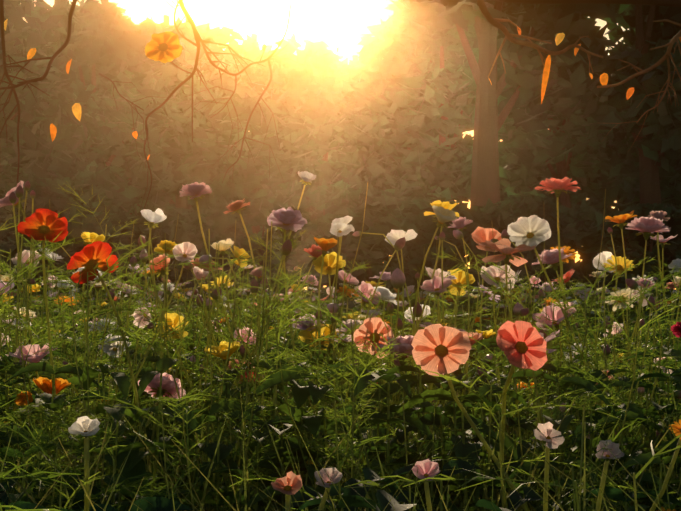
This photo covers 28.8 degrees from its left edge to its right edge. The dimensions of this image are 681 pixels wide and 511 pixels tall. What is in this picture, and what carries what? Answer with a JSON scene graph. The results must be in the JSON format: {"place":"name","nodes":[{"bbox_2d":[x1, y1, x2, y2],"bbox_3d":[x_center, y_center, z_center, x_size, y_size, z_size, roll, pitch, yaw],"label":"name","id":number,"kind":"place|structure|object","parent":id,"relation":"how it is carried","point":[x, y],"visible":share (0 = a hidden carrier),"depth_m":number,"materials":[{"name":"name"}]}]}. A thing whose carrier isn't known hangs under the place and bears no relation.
{"place":"outdoors","nodes":[
{"label":"outdoors","id":0,"kind":"place"},
{"bbox_2d":[0,183,680,510],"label":"grass","id":1,"kind":"structure","parent":0,"point":[346,478],"depth_m":1.16,"materials":[{"name":"green plant"}]},
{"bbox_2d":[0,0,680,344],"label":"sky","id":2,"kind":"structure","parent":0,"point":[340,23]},
{"label":"ground","id":3,"kind":"structure","parent":0,"visible":0},
{"bbox_2d":[0,0,680,292],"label":"trees","id":4,"kind":"object","parent":3,"relation":"on","point":[602,169],"depth_m":44.02,"materials":[{"name":"green plant"}]},
{"bbox_2d":[0,0,680,208],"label":"overhanging twigs","id":5,"kind":"object","parent":4,"relation":"attached to","point":[77,110],"visible":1,"depth_m":1.83,"materials":[{"name":"brown wood"}]},
{"bbox_2d":[145,31,190,73],"bbox_3d":[-0.235,-0.278,1.807,0.065,0.060,0.032,0,-2,-1],"label":"flower","id":6,"kind":"object","parent":5,"relation":"attached to","point":[169,49],"visible":1,"depth_m":1.81,"materials":[{"name":"orange plant"}]},
{"bbox_2d":[0,181,680,510],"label":"feathery foliage","id":7,"kind":"object","parent":3,"relation":"on","point":[275,310],"visible":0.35,"depth_m":1.32,"materials":[{"name":"green plant"}]},
{"bbox_2d":[0,287,680,510],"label":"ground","id":8,"kind":"structure","parent":3,"relation":"on","point":[134,466],"depth_m":1.27,"materials":[{"name":"green plant"}]},
{"bbox_2d":[0,171,680,510],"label":"wildflowers","id":9,"kind":"object","parent":3,"relation":"on","point":[440,348],"visible":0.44,"depth_m":1.57,"materials":[{"name":"multicoloured plant"}]}
]}

